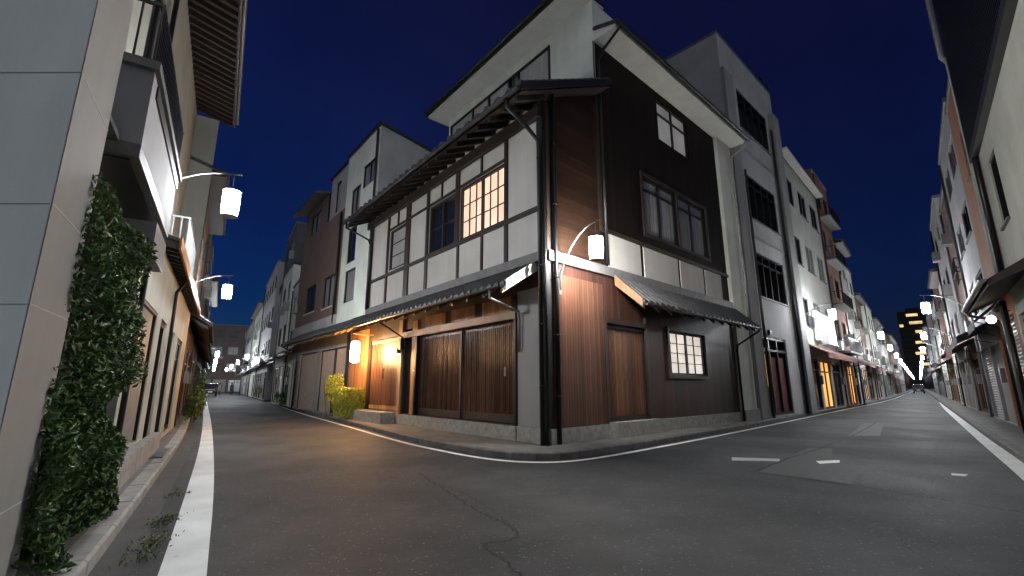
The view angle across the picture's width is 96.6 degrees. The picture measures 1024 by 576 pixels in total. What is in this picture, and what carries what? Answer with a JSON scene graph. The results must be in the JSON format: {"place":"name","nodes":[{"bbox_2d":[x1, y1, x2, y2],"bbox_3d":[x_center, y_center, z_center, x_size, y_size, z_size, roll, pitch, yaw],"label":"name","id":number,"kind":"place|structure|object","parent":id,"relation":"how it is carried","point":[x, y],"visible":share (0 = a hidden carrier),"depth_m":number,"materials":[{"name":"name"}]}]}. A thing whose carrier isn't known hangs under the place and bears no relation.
{"place":"outdoors","nodes":[
{"label":"outdoors","id":0,"kind":"place"},
{"bbox_2d":[15,394,204,575],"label":"pavement","id":1,"kind":"structure","parent":0,"point":[165,439],"depth_m":3.53,"materials":[{"name":"concrete"}]},
{"bbox_2d":[0,0,134,575],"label":"stone pillar","id":2,"kind":"structure","parent":1,"relation":"on","point":[60,63],"depth_m":2.64,"materials":[{"name":"grey stone"}]},
{"bbox_2d":[11,171,157,575],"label":"climbing hedge","id":3,"kind":"object","parent":1,"relation":"on","point":[84,447],"visible":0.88,"depth_m":3.31,"materials":[{"name":"green plant"}]},
{"bbox_2d":[42,0,247,489],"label":"balcony building","id":4,"kind":"structure","parent":1,"relation":"on","point":[182,60],"depth_m":7.11,"materials":[{"name":"paint"}]},
{"bbox_2d":[142,320,164,438],"bbox_3d":[-6.070,1.597,7.638,0.070,2.100,0.900,8,-14,-31],"label":"window","id":5,"kind":"structure","parent":4,"relation":"in","point":[146,425],"depth_m":7.94,"materials":[{"name":"glass"}]},
{"bbox_2d":[143,0,163,58],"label":"window","id":6,"kind":"structure","parent":4,"relation":"in","point":[160,1],"depth_m":7.45,"materials":[{"name":"black metal"}]},
{"bbox_2d":[163,340,180,431],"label":"window","id":7,"kind":"structure","parent":4,"relation":"in","point":[178,342],"depth_m":11.15,"materials":[{"name":"black metal"}]},
{"bbox_2d":[182,172,242,218],"bbox_3d":[-5.354,-1.562,7.692,1.350,1.099,0.300,8,-14,-31],"label":"street lamp","id":8,"kind":"object","parent":4,"relation":"attached to","point":[230,204],"visible":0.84,"depth_m":7.87,"materials":[{"name":"grey metal"}]},
{"bbox_2d":[148,448,169,458],"bbox_3d":[-5.810,2.723,7.531,0.170,0.013,1.350,8,-14,-31],"label":"drain grate","id":9,"kind":"object","parent":1,"relation":"on","point":[159,453],"visible":1,"depth_m":7.42,"materials":[{"name":"metal"}]},
{"bbox_2d":[182,373,206,422],"bbox_3d":[-9.745,3.376,14.052,0.636,1.511,1.153,8,-14,-31],"label":"shrub","id":10,"kind":"object","parent":1,"relation":"on","point":[195,402],"visible":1,"depth_m":13.82,"materials":[{"name":"green plant"}]},
{"bbox_2d":[183,234,211,414],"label":"grey eaved house","id":11,"kind":"structure","parent":1,"relation":"on","point":[199,345],"depth_m":22.25,"materials":[{"name":"paint"}]},
{"bbox_2d":[193,277,219,386],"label":"dark eaved house","id":12,"kind":"structure","parent":1,"relation":"on","point":[213,301],"depth_m":28.91,"materials":[{"name":"grey paint"}]},
{"bbox_2d":[203,324,248,392],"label":"end building","id":13,"kind":"structure","parent":1,"relation":"on","point":[229,341],"depth_m":85.81,"materials":[{"name":"paint"}]},
{"bbox_2d":[213,330,224,337],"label":"window","id":14,"kind":"structure","parent":13,"relation":"in","point":[218,333],"depth_m":85.85,"materials":[{"name":"glass"}]},
{"bbox_2d":[228,347,237,354],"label":"window","id":15,"kind":"structure","parent":13,"relation":"in","point":[231,350],"depth_m":86.48,"materials":[{"name":"glass"}]},
{"bbox_2d":[174,155,229,426],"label":"dark eaved house","id":16,"kind":"structure","parent":0,"point":[200,327],"depth_m":15.76,"materials":[{"name":"paint"}]},
{"bbox_2d":[196,275,233,299],"bbox_3d":[-9.720,-0.007,14.638,1.300,0.989,0.300,8,-14,-31],"label":"street lamp","id":17,"kind":"object","parent":16,"relation":"attached to","point":[227,291],"visible":0.89,"depth_m":14.79,"materials":[{"name":"grey metal"}]},
{"bbox_2d":[196,0,947,386],"label":"sky","id":18,"kind":"structure","parent":0,"point":[857,88],"materials":[{"name":"blue"}]},
{"bbox_2d":[128,391,1023,575],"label":"road","id":19,"kind":"structure","parent":0,"point":[284,504],"depth_m":4.70,"materials":[{"name":"grey asphalt"}]},
{"bbox_2d":[43,394,207,575],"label":"kerb","id":20,"kind":"structure","parent":19,"relation":"on","point":[89,547],"depth_m":3.77,"materials":[{"name":"concrete"}]},
{"bbox_2d":[88,394,209,575],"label":"gutter","id":21,"kind":"object","parent":19,"relation":"on","point":[136,527],"visible":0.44,"depth_m":4.16,"materials":[{"name":"concrete"}]},
{"bbox_2d":[109,488,189,568],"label":"weeds","id":22,"kind":"object","parent":19,"relation":"on","point":[149,545],"visible":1,"depth_m":3.57,"materials":[{"name":"green plant"}]},
{"bbox_2d":[158,398,213,575],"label":"edge line","id":23,"kind":"object","parent":19,"relation":"on","point":[187,552],"visible":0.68,"depth_m":4.09,"materials":[{"name":"paint"}]},
{"bbox_2d":[202,383,217,395],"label":"parked car","id":24,"kind":"object","parent":19,"relation":"on","point":[210,388],"visible":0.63,"depth_m":54.97,"materials":[{"name":"black paint"}]},
{"bbox_2d":[420,473,521,575],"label":"road crack","id":25,"kind":"object","parent":19,"relation":"on","point":[501,558],"visible":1,"depth_m":3.69,"materials":[{"name":"asphalt"}]},
{"bbox_2d":[264,392,909,462],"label":"edge line corner","id":26,"kind":"object","parent":19,"relation":"on","point":[559,461],"visible":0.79,"depth_m":9.74,"materials":[{"name":"paint"}]},
{"bbox_2d":[267,390,912,460],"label":"kerb corner","id":27,"kind":"object","parent":19,"relation":"on","point":[542,455],"visible":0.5,"depth_m":9.38,"materials":[{"name":"concrete"}]},
{"bbox_2d":[732,457,779,460],"bbox_3d":[4.075,2.864,7.612,0.828,0.001,0.367,-3,-12,13],"label":"faded marking","id":28,"kind":"object","parent":19,"relation":"on","point":[751,459],"visible":1,"depth_m":7.62,"materials":[{"name":"paint"}]},
{"bbox_2d":[760,448,861,483],"bbox_3d":[5.136,2.833,7.460,1.100,0.001,3.860,-11,-16,41],"label":"road patch","id":29,"kind":"object","parent":19,"relation":"on","point":[835,472],"visible":1,"depth_m":6.88,"materials":[{"name":"grey asphalt"}]},
{"bbox_2d":[792,468,821,475],"bbox_3d":[4.253,2.626,6.513,0.394,0.001,0.683,-6,-14,26],"label":"road patch","id":30,"kind":"object","parent":29,"relation":"on","point":[807,471],"visible":1,"depth_m":6.54,"materials":[{"name":"asphalt"}]},
{"bbox_2d":[755,422,875,470],"bbox_3d":[8.017,3.597,11.005,0.236,0.001,12.803,-12,-17,43],"label":"road seam","id":31,"kind":"object","parent":19,"relation":"on","point":[812,450],"visible":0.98,"depth_m":8.56,"materials":[{"name":"asphalt"}]},
{"bbox_2d":[625,458,1023,512],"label":"road seam","id":32,"kind":"object","parent":19,"relation":"on","point":[854,485],"visible":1,"depth_m":5.46,"materials":[{"name":"asphalt"}]},
{"bbox_2d":[849,423,883,435],"bbox_3d":[10.400,4.076,13.218,0.602,0.001,5.712,-10,-16,39],"label":"road patch","id":33,"kind":"object","parent":19,"relation":"on","point":[875,429],"visible":1,"depth_m":12.65,"materials":[{"name":"asphalt"}]},
{"bbox_2d":[912,384,924,393],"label":"distant car","id":34,"kind":"object","parent":19,"relation":"on","point":[918,387],"visible":1,"depth_m":77.94,"materials":[{"name":"black paint"}]},
{"bbox_2d":[925,390,1023,462],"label":"kerb","id":35,"kind":"structure","parent":19,"relation":"on","point":[1016,451],"depth_m":10.32,"materials":[{"name":"concrete"}]},
{"bbox_2d":[939,402,1023,480],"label":"edge line","id":36,"kind":"object","parent":19,"relation":"on","point":[1013,463],"visible":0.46,"depth_m":8.81,"materials":[{"name":"paint"}]},
{"bbox_2d":[306,389,912,451],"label":"pavement corner","id":37,"kind":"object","parent":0,"point":[487,442],"visible":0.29,"depth_m":9.71,"materials":[{"name":"grey concrete"}]},
{"bbox_2d":[237,319,254,394],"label":"grey row house","id":38,"kind":"structure","parent":37,"relation":"on","point":[248,342],"depth_m":65.62,"materials":[{"name":"paint"}]},
{"bbox_2d":[243,301,263,397],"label":"white row house","id":39,"kind":"structure","parent":37,"relation":"on","point":[257,314],"depth_m":53.24,"materials":[{"name":"paint"}]},
{"bbox_2d":[250,260,284,399],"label":"grey row house","id":40,"kind":"structure","parent":37,"relation":"on","point":[268,336],"depth_m":39.38,"materials":[{"name":"paint"}]},
{"bbox_2d":[265,262,300,404],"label":"white row house","id":41,"kind":"structure","parent":37,"relation":"on","point":[291,277],"depth_m":30.07,"materials":[{"name":"paint"}]},
{"bbox_2d":[266,221,306,385],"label":"black row house","id":42,"kind":"structure","parent":37,"relation":"on","point":[296,241],"depth_m":34.87,"materials":[{"name":"grey paint"}]},
{"bbox_2d":[275,278,348,406],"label":"white row house","id":43,"kind":"structure","parent":37,"relation":"on","point":[288,372],"depth_m":27.18,"materials":[{"name":"paint"}]},
{"bbox_2d":[280,160,348,411],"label":"brown house","id":44,"kind":"structure","parent":37,"relation":"on","point":[317,300],"depth_m":22.57,"materials":[{"name":"brown paint"}]},
{"bbox_2d":[303,284,315,315],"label":"window","id":45,"kind":"structure","parent":44,"relation":"in","point":[310,300],"depth_m":23.52,"materials":[{"name":"glass"}]},
{"bbox_2d":[311,209,321,235],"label":"window","id":46,"kind":"structure","parent":44,"relation":"in","point":[317,218],"depth_m":25.09,"materials":[{"name":"glass"}]},
{"bbox_2d":[320,274,334,310],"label":"window","id":47,"kind":"structure","parent":44,"relation":"in","point":[329,282],"depth_m":21.28,"materials":[{"name":"glass"}]},
{"bbox_2d":[335,181,341,212],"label":"window","id":48,"kind":"structure","parent":44,"relation":"in","point":[339,185],"depth_m":22.82,"materials":[{"name":"glass"}]},
{"bbox_2d":[323,373,344,415],"bbox_3d":[-6.800,4.029,17.264,0.700,1.592,1.647,10,-15,-38],"label":"shrub","id":49,"kind":"object","parent":37,"relation":"on","point":[329,386],"visible":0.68,"depth_m":17.07,"materials":[{"name":"yellow plant"}]},
{"bbox_2d":[332,387,365,419],"bbox_3d":[-5.631,3.946,15.697,0.763,1.097,1.471,10,-15,-38],"label":"clipped hedge","id":50,"kind":"object","parent":37,"relation":"on","point":[347,406],"visible":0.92,"depth_m":15.40,"materials":[{"name":"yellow plant"}]},
{"bbox_2d":[299,121,431,414],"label":"townhouse","id":51,"kind":"structure","parent":37,"relation":"on","point":[382,155],"depth_m":18.89,"materials":[{"name":"white paint"}]},
{"bbox_2d":[344,267,355,302],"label":"window","id":52,"kind":"structure","parent":51,"relation":"in","point":[350,275],"depth_m":19.12,"materials":[{"name":"glass"}]},
{"bbox_2d":[347,226,356,263],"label":"window","id":53,"kind":"structure","parent":51,"relation":"in","point":[352,236],"depth_m":19.59,"materials":[{"name":"glass"}]},
{"bbox_2d":[351,184,360,213],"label":"window","id":54,"kind":"structure","parent":51,"relation":"in","point":[356,193],"depth_m":19.92,"materials":[{"name":"glass"}]},
{"bbox_2d":[363,158,374,188],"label":"window","id":55,"kind":"structure","parent":51,"relation":"in","point":[369,169],"depth_m":19.09,"materials":[{"name":"glass"}]},
{"bbox_2d":[329,0,762,445],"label":"corner house","id":56,"kind":"structure","parent":37,"relation":"on","point":[566,122],"depth_m":12.08,"materials":[{"name":"wood"}]},
{"bbox_2d":[350,333,373,363],"bbox_3d":[-5.117,2.068,15.538,0.748,1.032,0.296,10,-15,-38],"label":"paper lantern","id":57,"kind":"object","parent":56,"relation":"hanging from","point":[354,351],"visible":1,"depth_m":15.28,"materials":[{"name":"white"}]},
{"bbox_2d":[368,340,385,408],"bbox_3d":[-4.534,2.908,15.370,0.060,2.260,1.070,10,-15,-38],"label":"entrance door","id":58,"kind":"structure","parent":56,"relation":"in","point":[378,353],"depth_m":15.34,"materials":[{"name":"wood"}]},
{"bbox_2d":[381,337,398,410],"bbox_3d":[-3.849,2.729,14.542,0.060,2.260,1.070,10,-15,-38],"label":"entrance door","id":59,"kind":"structure","parent":56,"relation":"in","point":[390,368],"depth_m":14.56,"materials":[{"name":"wood"}]},
{"bbox_2d":[389,223,405,270],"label":"window","id":60,"kind":"structure","parent":56,"relation":"in","point":[397,248],"depth_m":15.49,"materials":[{"name":"white glass"}]},
{"bbox_2d":[417,330,462,417],"bbox_3d":[-1.938,2.298,12.164,0.056,2.160,2.210,10,-15,-38],"label":"sliding door","id":61,"kind":"structure","parent":56,"relation":"in","point":[441,355],"depth_m":12.05,"materials":[{"name":"brown wood"}]},
{"bbox_2d":[429,193,454,253],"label":"window","id":62,"kind":"structure","parent":56,"relation":"in","point":[442,215],"depth_m":13.20,"materials":[{"name":"black glass"}]},
{"bbox_2d":[460,164,503,239],"bbox_3d":[-0.737,-2.134,11.634,0.070,1.520,2.000,10,-15,-38],"label":"window","id":63,"kind":"structure","parent":56,"relation":"in","point":[482,200],"depth_m":11.65,"materials":[{"name":"beige paper"}]},
{"bbox_2d":[461,322,512,422],"bbox_3d":[-0.547,1.945,10.529,0.070,2.160,2.220,10,-15,-38],"label":"sliding door","id":64,"kind":"structure","parent":56,"relation":"in","point":[487,366],"depth_m":10.51,"materials":[{"name":"brown wood"}]},
{"bbox_2d":[558,219,603,294],"bbox_3d":[1.365,-0.613,9.243,0.300,1.359,1.150,11,-16,-41],"label":"street lamp","id":65,"kind":"object","parent":56,"relation":"attached to","point":[596,249],"visible":1,"depth_m":8.90,"materials":[{"name":"grey metal"}]},
{"bbox_2d":[607,325,647,420],"bbox_3d":[2.670,1.994,10.804,1.630,2.140,0.080,11,-16,-41],"label":"slatted door","id":66,"kind":"structure","parent":56,"relation":"in","point":[627,384],"depth_m":10.82,"materials":[{"name":"brown wood"}]},
{"bbox_2d":[643,177,677,244],"bbox_3d":[4.228,-2.173,13.158,1.850,1.700,0.070,11,-16,-41],"label":"window","id":67,"kind":"structure","parent":56,"relation":"in","point":[659,202],"depth_m":13.23,"materials":[{"name":"grey glass"}]},
{"bbox_2d":[656,100,687,158],"bbox_3d":[5.093,-5.026,14.588,1.900,1.380,0.070,11,-16,-41],"label":"window","id":68,"kind":"structure","parent":56,"relation":"in","point":[671,129],"depth_m":14.64,"materials":[{"name":"glass"}]},
{"bbox_2d":[670,331,705,375],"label":"window","id":69,"kind":"structure","parent":56,"relation":"in","point":[687,351],"depth_m":12.96,"materials":[{"name":"beige"}]},
{"bbox_2d":[678,197,706,256],"bbox_3d":[5.664,-1.895,14.447,1.850,1.700,0.070,11,-16,-41],"label":"window","id":70,"kind":"structure","parent":56,"relation":"in","point":[692,228],"depth_m":14.55,"materials":[{"name":"grey glass"}]},
{"bbox_2d":[664,30,817,418],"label":"grey building","id":71,"kind":"structure","parent":37,"relation":"on","point":[714,70],"depth_m":18.96,"materials":[{"name":"paint"}]},
{"bbox_2d":[736,89,771,155],"bbox_3d":[10.670,-7.294,20.245,3.550,1.900,0.230,11,-16,-41],"label":"window","id":72,"kind":"structure","parent":71,"relation":"in","point":[752,123],"depth_m":20.32,"materials":[{"name":"glass"}]},
{"bbox_2d":[747,175,780,235],"bbox_3d":[10.597,-3.471,19.351,3.350,1.950,0.230,11,-16,-41],"label":"window","id":73,"kind":"structure","parent":71,"relation":"in","point":[761,200],"depth_m":19.50,"materials":[{"name":"glass"}]},
{"bbox_2d":[756,252,789,306],"bbox_3d":[10.560,-0.302,18.632,3.250,1.850,0.230,11,-16,-41],"label":"window","id":74,"kind":"structure","parent":71,"relation":"in","point":[771,278],"depth_m":18.78,"materials":[{"name":"glass"}]},
{"bbox_2d":[782,147,857,411],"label":"white building","id":75,"kind":"structure","parent":37,"relation":"on","point":[825,345],"depth_m":23.44,"materials":[{"name":"white paint"}]},
{"bbox_2d":[786,178,793,206],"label":"window","id":76,"kind":"structure","parent":75,"relation":"in","point":[788,182],"depth_m":23.10,"materials":[{"name":"glass"}]},
{"bbox_2d":[794,236,804,267],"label":"window","id":77,"kind":"structure","parent":75,"relation":"in","point":[797,245],"depth_m":22.48,"materials":[{"name":"glass"}]},
{"bbox_2d":[797,191,808,222],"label":"window","id":78,"kind":"structure","parent":75,"relation":"in","point":[801,200],"depth_m":24.67,"materials":[{"name":"glass"}]},
{"bbox_2d":[802,297,812,328],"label":"window","id":79,"kind":"structure","parent":75,"relation":"in","point":[805,303],"depth_m":21.84,"materials":[{"name":"glass"}]},
{"bbox_2d":[805,246,816,276],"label":"window","id":80,"kind":"structure","parent":75,"relation":"in","point":[808,252],"depth_m":24.04,"materials":[{"name":"glass"}]},
{"bbox_2d":[809,205,819,233],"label":"window","id":81,"kind":"structure","parent":75,"relation":"in","point":[813,217],"depth_m":26.54,"materials":[{"name":"glass"}]},
{"bbox_2d":[805,302,836,319],"bbox_3d":[13.927,3.085,20.551,1.600,4.839,0.300,-10,-16,40],"label":"street lamp","id":82,"kind":"object","parent":75,"relation":"attached to","point":[832,313],"visible":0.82,"depth_m":20.46,"materials":[{"name":"metal"}]},
{"bbox_2d":[816,255,827,284],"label":"window","id":83,"kind":"structure","parent":75,"relation":"in","point":[820,265],"depth_m":26.01,"materials":[{"name":"glass"}]},
{"bbox_2d":[804,168,868,406],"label":"red brown building","id":84,"kind":"structure","parent":37,"relation":"on","point":[828,225],"depth_m":27.78,"materials":[{"name":"paint"}]},
{"bbox_2d":[833,238,875,403],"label":"grey shop house","id":85,"kind":"structure","parent":37,"relation":"on","point":[840,245],"depth_m":30.41,"materials":[{"name":"paint"}]},
{"bbox_2d":[845,268,870,401],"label":"pale shop house","id":86,"kind":"structure","parent":37,"relation":"on","point":[858,325],"depth_m":35.45,"materials":[{"name":"white paint"}]},
{"bbox_2d":[853,292,882,399],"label":"brown shop house","id":87,"kind":"structure","parent":37,"relation":"on","point":[860,301],"depth_m":39.17,"materials":[{"name":"paint"}]},
{"bbox_2d":[856,326,883,404],"bbox_3d":[22.551,4.855,28.516,1.600,4.839,0.300,-10,-16,40],"label":"street lamp","id":88,"kind":"object","parent":37,"relation":"on","point":[880,335],"visible":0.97,"depth_m":28.60,"materials":[{"name":"grey metal"}]},
{"bbox_2d":[869,341,892,399],"bbox_3d":[30.681,6.816,37.603,1.600,4.839,0.300,-10,-16,40],"label":"street lamp","id":89,"kind":"object","parent":37,"relation":"on","point":[890,347],"visible":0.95,"depth_m":37.79,"materials":[{"name":"grey metal"}]},
{"bbox_2d":[879,329,899,394],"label":"pale shop house","id":90,"kind":"structure","parent":37,"relation":"on","point":[889,366],"depth_m":60.49,"materials":[{"name":"white paint"}]},
{"bbox_2d":[885,333,901,393],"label":"brown shop house","id":91,"kind":"structure","parent":37,"relation":"on","point":[897,383],"depth_m":69.21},
{"bbox_2d":[894,345,905,391],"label":"pale shop house","id":92,"kind":"structure","parent":37,"relation":"on","point":[901,373],"depth_m":90.88,"materials":[{"name":"white paint"}]},
{"bbox_2d":[861,305,891,398],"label":"pale shop house","id":93,"kind":"structure","parent":0,"point":[868,324],"depth_m":42.45,"materials":[{"name":"white paint"}]},
{"bbox_2d":[871,316,889,396],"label":"grey shop house","id":94,"kind":"structure","parent":0,"point":[877,324],"depth_m":51.38,"materials":[{"name":"paint"}]},
{"bbox_2d":[896,307,934,388],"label":"tower block","id":95,"kind":"structure","parent":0,"point":[911,321],"depth_m":255.67,"materials":[{"name":"black concrete"}]},
{"bbox_2d":[931,288,960,402],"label":"red brown shop house","id":96,"kind":"structure","parent":0,"point":[945,343],"depth_m":34.23,"materials":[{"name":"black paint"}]},
{"bbox_2d":[924,389,1023,448],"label":"pavement","id":97,"kind":"structure","parent":0,"point":[1011,433],"depth_m":14.01,"materials":[{"name":"concrete"}]},
{"bbox_2d":[922,325,940,393],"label":"pale far building","id":98,"kind":"structure","parent":97,"relation":"on","point":[931,368],"depth_m":69.03,"materials":[{"name":"paint"}]},
{"bbox_2d":[926,301,947,396],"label":"grey far building","id":99,"kind":"structure","parent":97,"relation":"on","point":[938,371],"depth_m":52.27,"materials":[{"name":"paint"}]},
{"bbox_2d":[931,298,954,399],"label":"pale far building","id":100,"kind":"structure","parent":97,"relation":"on","point":[936,333],"depth_m":41.72,"materials":[{"name":"white paint"}]},
{"bbox_2d":[928,266,966,404],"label":"shop house","id":101,"kind":"structure","parent":97,"relation":"on","point":[933,280],"depth_m":29.66,"materials":[{"name":"white paint"}]},
{"bbox_2d":[929,194,981,410],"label":"tall dark building","id":102,"kind":"structure","parent":97,"relation":"on","point":[939,256],"depth_m":23.66,"materials":[{"name":"grey paint"}]},
{"bbox_2d":[919,295,993,415],"bbox_3d":[17.618,2.550,18.070,1.600,4.839,0.300,-10,-16,40],"label":"street lamp","id":103,"kind":"object","parent":97,"relation":"on","point":[925,306],"visible":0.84,"depth_m":18.77,"materials":[{"name":"grey metal"}]},
{"bbox_2d":[939,185,992,413],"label":"brown shop house","id":104,"kind":"structure","parent":97,"relation":"on","point":[946,237],"depth_m":20.37,"materials":[{"name":"paint"}]},
{"bbox_2d":[925,0,1023,344],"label":"shuttered building","id":105,"kind":"structure","parent":97,"relation":"on","point":[982,59],"depth_m":8.92,"materials":[{"name":"white paint"}]},
{"bbox_2d":[990,153,1010,230],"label":"window","id":106,"kind":"structure","parent":105,"relation":"in","point":[994,167],"depth_m":9.77,"materials":[{"name":"glass"}]},
{"bbox_2d":[945,79,1023,432],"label":"terracotta building","id":107,"kind":"structure","parent":97,"relation":"on","point":[992,290],"depth_m":10.85,"materials":[{"name":"paint"}]},
{"bbox_2d":[937,97,1016,425],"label":"pale grey building","id":108,"kind":"structure","parent":0,"point":[971,272],"depth_m":15.64,"materials":[{"name":"grey paint"}]},
{"bbox_2d":[946,166,951,198],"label":"window","id":109,"kind":"structure","parent":108,"relation":"in","point":[948,180],"depth_m":17.61,"materials":[{"name":"glass"}]},
{"bbox_2d":[949,139,956,176],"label":"window","id":110,"kind":"structure","parent":108,"relation":"in","point":[951,152],"depth_m":15.70,"materials":[{"name":"glass"}]},
{"bbox_2d":[957,226,965,260],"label":"window","id":111,"kind":"structure","parent":108,"relation":"in","point":[959,233],"depth_m":16.97,"materials":[{"name":"glass"}]},
{"bbox_2d":[962,202,971,244],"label":"window","id":112,"kind":"structure","parent":108,"relation":"in","point":[965,213],"depth_m":14.95,"materials":[{"name":"glass"}]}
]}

